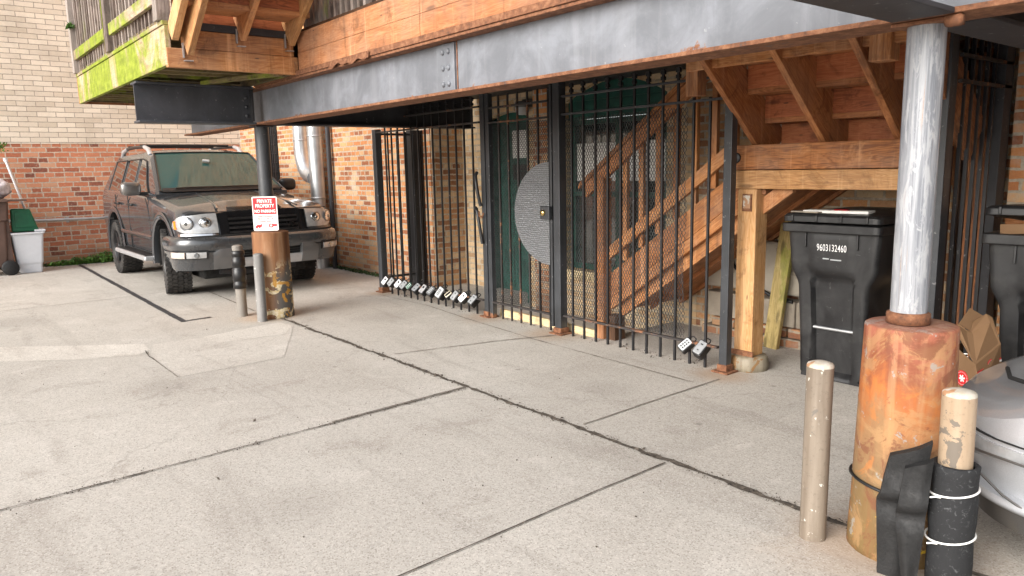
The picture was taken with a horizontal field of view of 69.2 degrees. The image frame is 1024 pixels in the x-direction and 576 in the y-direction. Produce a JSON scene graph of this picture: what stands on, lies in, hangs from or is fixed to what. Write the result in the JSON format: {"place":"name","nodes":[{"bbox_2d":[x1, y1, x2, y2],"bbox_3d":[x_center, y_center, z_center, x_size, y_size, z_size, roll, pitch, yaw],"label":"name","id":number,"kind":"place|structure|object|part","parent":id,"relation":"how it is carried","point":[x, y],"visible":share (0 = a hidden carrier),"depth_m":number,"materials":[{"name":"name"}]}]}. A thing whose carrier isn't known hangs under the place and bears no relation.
{"place":"outdoors","nodes":[
{"label":"outdoors","id":0,"kind":"place"},
{"bbox_2d":[0,261,1023,575],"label":"concrete pavement","id":1,"kind":"structure","parent":0,"point":[348,497],"depth_m":3.77,"materials":[{"name":"concrete"}]},
{"bbox_2d":[0,198,26,274],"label":"rubbish cart","id":2,"kind":"object","parent":1,"relation":"on","point":[9,265],"visible":1,"depth_m":10.73,"materials":[{"name":"brown plastic"}]},
{"bbox_2d":[0,179,11,198],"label":"bag","id":3,"kind":"object","parent":2,"relation":"on","point":[5,189],"visible":1,"depth_m":10.74,"materials":[{"name":"plastic"}]},
{"bbox_2d":[3,158,26,208],"bbox_3d":[-7.503,-1.492,11.254,0.364,0.960,0.056,1,9,12],"label":"broom handle","id":4,"kind":"object","parent":2,"relation":"on","point":[5,160],"visible":0.8,"depth_m":11.23,"materials":[{"name":"silver metal"}]},
{"bbox_2d":[10,228,45,273],"bbox_3d":[-7.231,-0.558,11.101,0.460,0.640,0.390,-9,12,-38],"label":"waste bin","id":5,"kind":"object","parent":1,"relation":"on","point":[27,247],"visible":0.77,"depth_m":10.98,"materials":[{"name":"white plastic"}]},
{"bbox_2d":[10,209,38,231],"bbox_3d":[-7.281,-1.018,11.054,0.338,0.341,0.313,-9,12,-38],"label":"green tub","id":6,"kind":"object","parent":5,"relation":"on","point":[22,220],"visible":0.93,"depth_m":10.94,"materials":[{"name":"plastic"}]},
{"bbox_2d":[48,260,72,266],"bbox_3d":[-7.204,-0.393,11.825,0.366,0.111,0.169,-9,12,-38],"label":"weed","id":7,"kind":"object","parent":1,"relation":"on","point":[58,262],"visible":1,"depth_m":11.79,"materials":[{"name":"green plant"}]},
{"bbox_2d":[0,344,149,361],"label":"concrete patch","id":8,"kind":"object","parent":1,"relation":"on","point":[34,353],"visible":1,"depth_m":5.99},
{"bbox_2d":[64,255,91,265],"bbox_3d":[-6.990,-0.446,11.972,0.437,0.147,0.188,-9,12,-38],"label":"weed","id":9,"kind":"object","parent":1,"relation":"on","point":[75,259],"visible":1,"depth_m":11.94,"materials":[{"name":"green plant"}]},
{"bbox_2d":[81,258,101,263],"bbox_3d":[-6.842,-0.452,12.104,0.451,0.122,0.179,-9,12,-38],"label":"weed","id":10,"kind":"object","parent":1,"relation":"on","point":[98,261],"visible":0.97,"depth_m":12.08,"materials":[{"name":"green plant"}]},
{"bbox_2d":[84,250,113,263],"bbox_3d":[-6.669,-0.518,12.221,0.690,0.220,0.284,-9,12,-38],"label":"weed","id":11,"kind":"object","parent":1,"relation":"on","point":[104,258],"visible":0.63,"depth_m":12.12,"materials":[{"name":"green plant"}]},
{"bbox_2d":[0,0,239,266],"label":"neighbour building","id":12,"kind":"structure","parent":1,"relation":"on","point":[64,148],"depth_m":11.67,"materials":[{"name":"beige brick"}]},
{"bbox_2d":[0,142,7,151],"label":"sprig","id":13,"kind":"object","parent":12,"relation":"attached to","point":[2,144],"visible":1,"depth_m":11.12,"materials":[{"name":"green plant"}]},
{"bbox_2d":[9,216,103,222],"bbox_3d":[-7.958,-0.978,11.178,7.601,0.159,0.078,-9,12,-38],"label":"conduit","id":14,"kind":"object","parent":12,"relation":"attached to","point":[67,219],"visible":0.26,"depth_m":11.83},
{"bbox_2d":[79,265,185,321],"bbox_3d":[-5.037,-0.026,9.505,0.071,0.001,6.120,-8,12,-37],"label":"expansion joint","id":15,"kind":"object","parent":1,"relation":"on","point":[180,319],"visible":1,"depth_m":8.65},
{"bbox_2d":[103,144,336,293],"bbox_3d":[-4.252,-1.081,10.253,2.246,1.823,4.649,-9,12,-38],"label":"parked car","id":16,"kind":"object","parent":1,"relation":"on","point":[182,217],"visible":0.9,"depth_m":9.13,"materials":[{"name":"paint"}]},
{"bbox_3d":[-5.780,-1.638,10.885,0.159,0.450,0.811,-9,12,-38],"label":"side window","id":17,"kind":"part","parent":16,"relation":"part of","materials":[{"name":"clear glass"}]},
{"bbox_3d":[-5.282,-1.552,10.274,0.159,0.456,0.715,-9,12,-38],"label":"side window","id":18,"kind":"part","parent":16,"relation":"part of","materials":[{"name":"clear glass"}]},
{"bbox_3d":[-4.750,-1.456,9.611,0.171,0.457,0.875,-9,12,-38],"label":"side window","id":19,"kind":"part","parent":16,"relation":"part of","materials":[{"name":"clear glass"}]},
{"bbox_2d":[151,322,292,376],"bbox_3d":[-2.254,0.471,6.112,1.291,0.001,1.355,-9,12,-38],"label":"concrete patch","id":20,"kind":"object","parent":1,"relation":"on","point":[189,357],"visible":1,"depth_m":5.86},
{"bbox_2d":[205,322,290,341],"bbox_3d":[-2.307,0.395,6.576,0.755,0.001,0.545,-9,12,-38],"label":"concrete patch","id":21,"kind":"object","parent":20,"relation":"on","point":[273,329],"visible":1,"depth_m":6.55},
{"bbox_2d":[206,290,254,310],"bbox_3d":[-3.188,0.128,8.320,0.030,0.001,1.801,-8,11,-36],"label":"expansion joint","id":22,"kind":"object","parent":1,"relation":"on","point":[229,300],"visible":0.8,"depth_m":8.31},
{"bbox_2d":[0,388,463,509],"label":"expansion joint","id":23,"kind":"object","parent":1,"relation":"on","point":[219,452],"visible":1,"depth_m":3.72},
{"bbox_2d":[10,391,455,510],"bbox_3d":[-1.235,0.790,3.972,2.473,0.017,0.107,-9,12,-40],"label":"grit","id":24,"kind":"object","parent":1,"relation":"on","point":[211,455],"visible":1,"depth_m":3.77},
{"bbox_2d":[230,245,247,316],"bbox_3d":[-2.679,-0.063,7.305,0.130,0.731,0.130,-9,12,-38],"label":"bollard","id":25,"kind":"object","parent":1,"relation":"on","point":[238,264],"visible":0.97,"depth_m":7.25,"materials":[{"name":"black metal"}]},
{"bbox_2d":[253,253,266,321],"bbox_3d":[-2.391,0.005,7.044,0.092,0.673,0.115,-2,9,-8],"label":"bollard","id":26,"kind":"object","parent":1,"relation":"on","point":[259,279],"visible":0.94,"depth_m":7.01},
{"bbox_2d":[251,230,294,318],"bbox_3d":[-2.342,-0.131,7.271,0.356,0.862,0.356,-9,12,-38],"label":"concrete drum","id":27,"kind":"object","parent":1,"relation":"on","point":[273,247],"visible":0.67,"depth_m":7.13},
{"bbox_2d":[249,125,273,196],"bbox_3d":[-2.369,-1.046,7.116,0.172,0.996,0.191,-9,12,-38],"label":"steel post","id":28,"kind":"object","parent":27,"relation":"on","point":[263,160],"visible":0.73,"depth_m":7.04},
{"bbox_2d":[252,196,278,230],"bbox_3d":[-2.360,-0.710,7.093,0.236,0.326,0.006,-1,9,-2],"label":"warning sign","id":29,"kind":"object","parent":28,"relation":"attached to","point":[265,213],"visible":1,"depth_m":7.09,"materials":[{"name":"white paint"}]},
{"bbox_2d":[306,126,329,268],"bbox_3d":[-2.815,-1.446,10.754,0.222,2.320,0.222,-9,12,-38],"label":"duct","id":30,"kind":"object","parent":1,"relation":"on","point":[316,162],"visible":0.63,"depth_m":10.63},
{"bbox_2d":[292,126,309,183],"bbox_3d":[-3.048,-2.071,10.930,0.224,1.094,0.522,-9,12,-38],"label":"duct","id":31,"kind":"object","parent":30,"relation":"attached to","point":[300,144],"visible":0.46,"depth_m":10.94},
{"bbox_2d":[330,264,378,276],"bbox_3d":[-2.191,-0.246,10.367,0.083,0.062,1.648,-9,12,-38],"label":"moss","id":32,"kind":"object","parent":1,"relation":"on","point":[356,270],"visible":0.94,"depth_m":10.29,"materials":[{"name":"green plant"}]},
{"bbox_2d":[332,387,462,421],"bbox_3d":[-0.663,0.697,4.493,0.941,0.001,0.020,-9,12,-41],"label":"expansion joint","id":33,"kind":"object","parent":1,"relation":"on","point":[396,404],"visible":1,"depth_m":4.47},
{"bbox_2d":[16,329,788,554],"bbox_3d":[-0.987,0.772,4.048,9.066,0.017,5.318,3,10,26],"label":"grit","id":34,"kind":"object","parent":1,"relation":"on","point":[218,478],"visible":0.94,"depth_m":3.60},
{"bbox_2d":[372,93,498,317],"bbox_3d":[-0.692,-0.849,7.865,0.681,2.180,2.191,-9,12,-38],"label":"iron fence","id":35,"kind":"object","parent":1,"relation":"on","point":[415,197],"visible":0.73,"depth_m":7.91,"materials":[{"name":"metal"}]},
{"bbox_2d":[381,274,390,286],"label":"key lockbox","id":36,"kind":"object","parent":35,"relation":"hanging from","point":[384,281],"visible":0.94,"depth_m":8.48,"materials":[{"name":"silver metal"}]},
{"bbox_2d":[387,276,396,287],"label":"key lockbox","id":37,"kind":"object","parent":35,"relation":"hanging from","point":[390,283],"visible":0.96,"depth_m":8.38,"materials":[{"name":"silver metal"}]},
{"bbox_2d":[394,278,402,289],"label":"key lockbox","id":38,"kind":"object","parent":35,"relation":"hanging from","point":[399,281],"visible":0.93,"depth_m":8.26,"materials":[{"name":"silver metal"}]},
{"bbox_2d":[399,279,409,291],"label":"key lockbox","id":39,"kind":"object","parent":35,"relation":"hanging from","point":[403,284],"visible":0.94,"depth_m":8.17,"materials":[{"name":"silver metal"}]},
{"bbox_2d":[405,281,414,290],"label":"key lockbox","id":40,"kind":"object","parent":35,"relation":"hanging from","point":[408,286],"visible":1,"depth_m":8.08,"materials":[{"name":"green metal"}]},
{"bbox_2d":[411,282,422,294],"bbox_3d":[-1.007,-0.003,7.994,0.149,0.081,0.072,-45,51,-12],"label":"key lockbox","id":41,"kind":"object","parent":35,"relation":"hanging from","point":[415,288],"visible":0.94,"depth_m":7.96,"materials":[{"name":"silver metal"}]},
{"bbox_2d":[418,283,429,296],"bbox_3d":[-0.920,0.009,7.888,0.072,0.149,0.081,31,-12,41],"label":"key lockbox","id":42,"kind":"object","parent":35,"relation":"hanging from","point":[422,290],"visible":0.94,"depth_m":7.86,"materials":[{"name":"silver metal"}]},
{"bbox_2d":[426,285,436,298],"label":"key lockbox","id":43,"kind":"object","parent":35,"relation":"hanging from","point":[430,292],"visible":0.97,"depth_m":7.74,"materials":[{"name":"silver metal"}]},
{"bbox_2d":[434,284,448,300],"bbox_3d":[-0.713,0.037,7.643,0.083,0.171,0.091,37,5,38],"label":"key lockbox","id":44,"kind":"object","parent":35,"relation":"hanging from","point":[439,294],"visible":0.98,"depth_m":7.61,"materials":[{"name":"silver metal"}]},
{"bbox_2d":[444,290,454,299],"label":"key lockbox","id":45,"kind":"object","parent":35,"relation":"hanging from","point":[448,294],"visible":0.86,"depth_m":7.48,"materials":[{"name":"gold metal"}]},
{"bbox_2d":[450,289,461,302],"bbox_3d":[-0.547,0.070,7.429,0.081,0.149,0.072,32,6,-47],"label":"key lockbox","id":46,"kind":"object","parent":35,"relation":"hanging from","point":[454,296],"visible":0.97,"depth_m":7.40,"materials":[{"name":"silver metal"}]},
{"bbox_2d":[458,291,470,303],"bbox_3d":[-0.459,0.084,7.319,0.072,0.149,0.081,49,11,27],"label":"key lockbox","id":47,"kind":"object","parent":35,"relation":"hanging from","point":[462,298],"visible":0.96,"depth_m":7.29,"materials":[{"name":"silver metal"}]},
{"bbox_2d":[467,293,480,307],"bbox_3d":[-0.357,0.111,7.195,0.072,0.149,0.080,34,-12,39],"label":"key lockbox","id":48,"kind":"object","parent":35,"relation":"hanging from","point":[473,302],"visible":0.96,"depth_m":7.17,"materials":[{"name":"silver metal"}]},
{"bbox_2d":[484,84,554,329],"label":"iron gate","id":49,"kind":"structure","parent":35,"relation":"attached to","point":[533,214],"depth_m":6.50,"materials":[{"name":"metal"}]},
{"bbox_2d":[396,335,551,353],"bbox_3d":[-0.236,0.444,5.992,1.459,0.001,0.056,-5,10,-22],"label":"expansion joint","id":50,"kind":"object","parent":1,"relation":"on","point":[476,343],"visible":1,"depth_m":5.98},
{"bbox_2d":[398,462,665,575],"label":"expansion joint","id":51,"kind":"object","parent":1,"relation":"on","point":[528,520],"visible":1,"depth_m":2.96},
{"bbox_2d":[383,295,691,381],"bbox_3d":[-0.152,0.340,6.623,0.094,0.001,4.537,-8,11,-35],"label":"expansion joint","id":52,"kind":"object","parent":1,"relation":"on","point":[561,346],"visible":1,"depth_m":5.86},
{"bbox_2d":[393,292,708,367],"bbox_3d":[0.007,0.289,6.887,0.321,0.018,4.531,-9,12,-38],"label":"grit","id":53,"kind":"object","parent":1,"relation":"on","point":[564,335],"visible":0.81,"depth_m":6.11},
{"bbox_2d":[280,318,846,525],"bbox_3d":[-0.469,0.607,5.023,0.059,0.001,5.700,-9,12,-38],"label":"expansion joint","id":54,"kind":"object","parent":1,"relation":"on","point":[748,489],"visible":0.95,"depth_m":3.82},
{"bbox_2d":[282,317,846,528],"bbox_3d":[-0.468,0.601,5.032,0.149,0.018,5.662,-9,12,-38],"label":"grit","id":55,"kind":"object","parent":1,"relation":"on","point":[732,482],"visible":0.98,"depth_m":4.00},
{"bbox_2d":[239,26,1023,336],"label":"apartment building","id":56,"kind":"structure","parent":1,"relation":"on","point":[353,188],"depth_m":8.49,"materials":[{"name":"orange brick"}]},
{"bbox_2d":[269,126,279,181],"bbox_3d":[-4.035,-2.088,12.367,0.056,1.320,0.640,-9,12,-38],"label":"security grille","id":57,"kind":"object","parent":56,"relation":"attached to","point":[274,153],"visible":0.19,"depth_m":12.16,"materials":[{"name":"metal"}]},
{"bbox_2d":[325,127,337,268],"bbox_3d":[-2.595,-1.420,10.626,0.070,2.300,0.068,-9,12,-38],"label":"drainpipe","id":58,"kind":"object","parent":56,"relation":"attached to","point":[330,182],"visible":0.6,"depth_m":10.60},
{"bbox_2d":[492,112,528,301],"bbox_3d":[0.030,-0.897,8.380,0.120,2.120,0.746,-9,12,-38],"label":"door","id":59,"kind":"structure","parent":56,"relation":"in","point":[512,116],"depth_m":8.44,"materials":[{"name":"green paint"}]},
{"bbox_2d":[514,99,532,114],"bbox_3d":[0.127,-1.887,7.739,0.223,0.165,0.170,-9,12,-38],"label":"wall lamp","id":60,"kind":"object","parent":56,"relation":"attached to","point":[522,109],"visible":0.68,"depth_m":7.68,"materials":[{"name":"grey plastic"}]},
{"bbox_2d":[569,78,666,271],"bbox_3d":[1.016,-1.052,7.091,0.094,1.838,1.300,-9,12,-38],"label":"window","id":61,"kind":"structure","parent":56,"relation":"in","point":[655,91],"depth_m":7.11,"materials":[{"name":"green paint"}]},
{"bbox_2d":[549,67,737,374],"bbox_3d":[0.906,-0.544,5.504,0.148,2.070,1.776,-9,12,-38],"label":"iron fence","id":62,"kind":"object","parent":1,"relation":"on","point":[559,131],"visible":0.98,"depth_m":5.51,"materials":[{"name":"metal"}]},
{"bbox_2d":[677,336,696,353],"bbox_3d":[1.239,0.394,5.227,0.068,0.141,0.076,52,4,32],"label":"key lockbox","id":63,"kind":"object","parent":62,"relation":"hanging from","point":[685,345],"visible":1,"depth_m":5.20,"materials":[{"name":"silver metal"}]},
{"bbox_2d":[692,338,710,359],"bbox_3d":[1.321,0.411,5.133,0.075,0.154,0.083,34,-12,40],"label":"key lockbox","id":64,"kind":"object","parent":62,"relation":"hanging from","point":[700,350],"visible":1,"depth_m":5.10,"materials":[{"name":"silver metal"}]},
{"bbox_2d":[583,379,717,423],"bbox_3d":[0.872,0.670,4.462,1.260,0.001,0.017,-9,12,-39],"label":"expansion joint","id":65,"kind":"object","parent":1,"relation":"on","point":[649,401],"visible":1,"depth_m":4.41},
{"bbox_2d":[702,321,719,334],"bbox_3d":[1.716,0.337,6.209,0.135,0.070,0.210,-9,12,-38],"label":"loose brick","id":66,"kind":"object","parent":1,"relation":"on","point":[713,328],"visible":0.44,"depth_m":6.17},
{"bbox_2d":[712,315,734,327],"bbox_3d":[1.777,0.269,6.119,0.135,0.070,0.210,-9,12,-38],"label":"loose brick","id":67,"kind":"object","parent":66,"relation":"on","point":[715,319],"visible":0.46,"depth_m":6.12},
{"bbox_2d":[708,288,735,317],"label":"concrete block","id":68,"kind":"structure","parent":67,"relation":"on","point":[713,301],"depth_m":6.11,"materials":[{"name":"concrete"}]},
{"bbox_2d":[578,73,851,340],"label":"staircase","id":69,"kind":"structure","parent":1,"relation":"on","point":[779,205],"depth_m":5.45,"materials":[{"name":"brown wood"}]},
{"bbox_2d":[686,31,982,159],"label":"staircase","id":70,"kind":"structure","parent":69,"relation":"on","point":[850,89],"depth_m":4.39,"materials":[{"name":"brown wood"}]},
{"bbox_2d":[731,352,768,372],"bbox_3d":[1.627,0.510,5.124,0.277,0.120,0.278,-9,12,-38],"label":"concrete footing","id":71,"kind":"object","parent":1,"relation":"on","point":[754,364],"visible":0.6,"depth_m":5.01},
{"bbox_2d":[731,139,955,357],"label":"stair platform","id":72,"kind":"structure","parent":71,"relation":"on","point":[873,164],"depth_m":4.74,"materials":[{"name":"brown wood"}]},
{"bbox_2d":[763,221,791,349],"bbox_3d":[2.016,-0.112,5.538,0.095,1.171,0.224,-9,12,-38],"label":"leaning plank","id":73,"kind":"object","parent":1,"relation":"on","point":[778,299],"visible":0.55,"depth_m":5.55,"materials":[{"name":"yellow wood"}]},
{"bbox_2d":[780,336,799,349],"bbox_3d":[2.149,0.414,5.677,0.135,0.070,0.210,-9,12,-38],"label":"loose brick","id":74,"kind":"object","parent":1,"relation":"on","point":[787,342],"visible":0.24,"depth_m":5.62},
{"bbox_2d":[788,327,799,339],"bbox_3d":[2.210,0.347,5.587,0.135,0.070,0.210,-9,12,-38],"label":"loose brick","id":75,"kind":"object","parent":74,"relation":"on","point":[793,333],"visible":0.34,"depth_m":5.59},
{"bbox_2d":[796,302,799,328],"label":"concrete block","id":76,"kind":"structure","parent":75,"relation":"on","point":[797,317],"depth_m":5.54,"materials":[{"name":"concrete"}]},
{"bbox_2d":[799,360,834,542],"bbox_3d":[1.129,0.612,2.754,0.104,0.702,0.099,-9,12,-38],"label":"bollard","id":77,"kind":"object","parent":1,"relation":"on","point":[816,443],"visible":0.92,"depth_m":2.72,"materials":[{"name":"metal"}]},
{"bbox_2d":[783,207,895,386],"bbox_3d":[2.288,0.020,4.903,0.871,1.092,0.644,-9,12,-38],"label":"rubbish cart","id":78,"kind":"object","parent":1,"relation":"on","point":[841,264],"visible":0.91,"depth_m":4.66,"materials":[{"name":"plastic"}]},
{"bbox_2d":[791,210,821,212],"bbox_3d":[1.883,-0.484,4.702,0.100,0.008,0.200,-7,11,-30],"label":"newspaper","id":79,"kind":"object","parent":78,"relation":"on","point":[802,211],"visible":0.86,"depth_m":4.67,"materials":[{"name":"paper"}]},
{"bbox_2d":[803,209,874,214],"bbox_3d":[2.021,-0.475,4.594,0.110,0.022,0.400,-10,13,-44],"label":"packaging","id":80,"kind":"object","parent":78,"relation":"on","point":[840,211],"visible":0.94,"depth_m":4.54,"materials":[{"name":"paper"}]},
{"bbox_2d":[846,316,960,569],"bbox_3d":[1.405,0.542,2.663,0.347,0.857,0.347,-9,12,-38],"label":"concrete drum","id":81,"kind":"object","parent":1,"relation":"on","point":[908,374],"visible":0.52,"depth_m":2.53,"materials":[{"name":"orange concrete"}]},
{"bbox_2d":[885,16,964,325],"bbox_3d":[1.370,-0.374,2.507,0.152,1.000,0.170,-9,12,-38],"label":"steel post","id":82,"kind":"object","parent":81,"relation":"on","point":[925,57],"visible":0.94,"depth_m":2.46,"materials":[{"name":"metal"}]},
{"bbox_2d":[876,440,932,575],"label":"rubber mat","id":83,"kind":"object","parent":1,"relation":"on","point":[887,498],"visible":0.69,"depth_m":2.49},
{"bbox_2d":[895,458,933,575],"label":"rubber mat","id":84,"kind":"object","parent":1,"relation":"on","point":[911,508],"visible":1,"depth_m":2.42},
{"bbox_2d":[940,146,953,319],"bbox_3d":[2.544,-0.324,4.464,0.040,1.900,0.130,-9,12,-38],"label":"timber board","id":85,"kind":"object","parent":1,"relation":"on","point":[947,231],"visible":0.03,"depth_m":4.41,"materials":[{"name":"brown wood"}]},
{"bbox_2d":[924,387,981,575],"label":"bollard","id":86,"kind":"object","parent":1,"relation":"on","point":[953,507],"visible":0.94,"depth_m":2.35,"materials":[{"name":"rubber"}]},
{"bbox_2d":[943,47,986,321],"bbox_3d":[2.815,-0.434,4.636,0.040,2.050,0.120,-9,12,-38],"label":"timber board","id":87,"kind":"object","parent":1,"relation":"on","point":[957,221],"visible":0.17,"depth_m":4.65,"materials":[{"name":"brown wood"}]},
{"bbox_2d":[928,33,1015,360],"bbox_3d":[2.540,-0.375,4.155,0.855,2.100,0.110,-9,12,-38],"label":"iron fence","id":88,"kind":"object","parent":1,"relation":"on","point":[1003,67],"visible":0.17,"depth_m":4.08,"materials":[{"name":"metal"}]},
{"bbox_2d":[956,51,993,357],"bbox_3d":[2.776,-0.375,4.438,0.040,2.000,0.150,-9,12,-38],"label":"timber board","id":89,"kind":"object","parent":1,"relation":"on","point":[974,192],"visible":0.06,"depth_m":4.42,"materials":[{"name":"brown wood"}]},
{"bbox_2d":[957,308,1001,386],"bbox_3d":[2.347,0.433,3.753,0.320,0.637,0.215,-9,12,-38],"label":"carton","id":90,"kind":"object","parent":1,"relation":"on","point":[980,342],"visible":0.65,"depth_m":3.70,"materials":[{"name":"cardboard"}]},
{"bbox_2d":[972,571,987,575],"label":"expansion joint","id":91,"kind":"object","parent":1,"relation":"on","point":[976,573],"visible":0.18,"depth_m":2.52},
{"bbox_2d":[962,355,1023,535],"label":"parked car","id":92,"kind":"object","parent":1,"relation":"on","point":[998,389],"visible":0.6,"depth_m":2.54,"materials":[{"name":"silver metal"}]},
{"bbox_2d":[981,204,1023,362],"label":"rubbish cart","id":93,"kind":"object","parent":1,"relation":"on","point":[1006,254],"visible":0.71,"depth_m":3.85,"materials":[{"name":"plastic"}]},
{"bbox_2d":[1000,224,1023,233],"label":"flattened box","id":94,"kind":"object","parent":93,"relation":"in","point":[1011,228],"visible":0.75,"depth_m":3.82,"materials":[{"name":"cardboard"}]},
{"bbox_2d":[454,293,640,338],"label":"entry floor","id":95,"kind":"structure","parent":0,"point":[481,305],"depth_m":7.91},
{"bbox_2d":[500,309,594,337],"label":"timber curb","id":96,"kind":"structure","parent":95,"relation":"on","point":[578,329],"depth_m":6.67,"materials":[{"name":"yellow wood"}]},
{"bbox_2d":[184,0,1023,135],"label":"steel beam","id":97,"kind":"structure","parent":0,"point":[579,39],"depth_m":3.71,"materials":[{"name":"metal"}]},
{"bbox_2d":[254,0,685,98],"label":"timber deck","id":98,"kind":"structure","parent":97,"relation":"on","point":[333,33],"depth_m":5.00,"materials":[{"name":"brown wood"}]},
{"bbox_2d":[65,0,297,105],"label":"stair landing","id":99,"kind":"object","parent":98,"relation":"attached to","point":[117,47],"visible":0.88,"depth_m":6.18,"materials":[{"name":"brown wood"}]},
{"bbox_2d":[65,22,74,29],"bbox_3d":[-4.748,-2.815,7.967,0.103,0.093,0.100,-9,12,-38],"label":"sprig","id":100,"kind":"object","parent":99,"relation":"attached to","point":[69,25],"visible":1,"depth_m":7.96,"materials":[{"name":"green plant"}]},
{"bbox_2d":[168,0,312,61],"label":"staircase","id":101,"kind":"structure","parent":99,"relation":"attached to","point":[244,19],"depth_m":5.56,"materials":[{"name":"brown wood"}]},
{"bbox_2d":[130,81,255,124],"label":"steel beam","id":102,"kind":"structure","parent":98,"relation":"attached to","point":[170,103],"depth_m":6.53,"materials":[{"name":"metal"}]},
{"bbox_2d":[273,97,474,128],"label":"steel beam","id":103,"kind":"structure","parent":98,"relation":"attached to","point":[392,117],"depth_m":7.74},
{"bbox_2d":[947,12,1023,48],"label":"steel beam","id":104,"kind":"structure","parent":98,"relation":"attached to","point":[1008,30],"depth_m":2.61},
{"bbox_2d":[793,0,954,22],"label":"steel beam","id":105,"kind":"structure","parent":97,"relation":"attached to","point":[891,11],"depth_m":2.18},
{"bbox_2d":[944,12,965,26],"bbox_3d":[1.371,-0.830,2.297,0.040,0.040,0.052,-9,12,-38],"label":"beam clamp","id":106,"kind":"object","parent":97,"relation":"attached to","point":[954,19],"visible":1,"depth_m":2.28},
{"bbox_3d":[1.860,0.363,6.031,0.135,0.070,0.210,-9,12,-38],"label":"loose brick","id":107,"kind":"object","parent":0,"visible":0},
{"bbox_3d":[1.921,0.295,5.941,0.135,0.070,0.210,-9,12,-38],"label":"loose brick","id":108,"kind":"object","parent":107,"relation":"on","visible":0},
{"bbox_2d":[763,295,798,327],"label":"concrete block","id":109,"kind":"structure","parent":108,"relation":"on","point":[789,320],"depth_m":5.61,"materials":[{"name":"concrete"}]},
{"bbox_2d":[708,240,798,296],"bbox_3d":[1.967,-0.172,5.788,0.144,0.400,1.000,-9,12,-38],"label":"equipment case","id":110,"kind":"object","parent":109,"relation":"on","point":[714,279],"visible":0.11,"depth_m":5.68,"materials":[{"name":"metal"}]},
{"bbox_2d":[734,264,792,303],"bbox_3d":[1.916,-0.051,5.736,0.033,0.283,0.561,-9,12,-38],"label":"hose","id":111,"kind":"object","parent":110,"relation":"hanging from","point":[787,300],"visible":0.3,"depth_m":5.68,"materials":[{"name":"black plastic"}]},
{"bbox_3d":[2.005,0.389,5.854,0.135,0.070,0.210,-9,12,-38],"label":"loose brick","id":112,"kind":"object","parent":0,"visible":0},
{"bbox_2d":[763,323,789,336],"bbox_3d":[2.066,0.321,5.764,0.135,0.070,0.210,-9,12,-38],"label":"loose brick","id":113,"kind":"object","parent":112,"relation":"on","point":[784,333],"visible":0.24,"depth_m":5.66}
]}

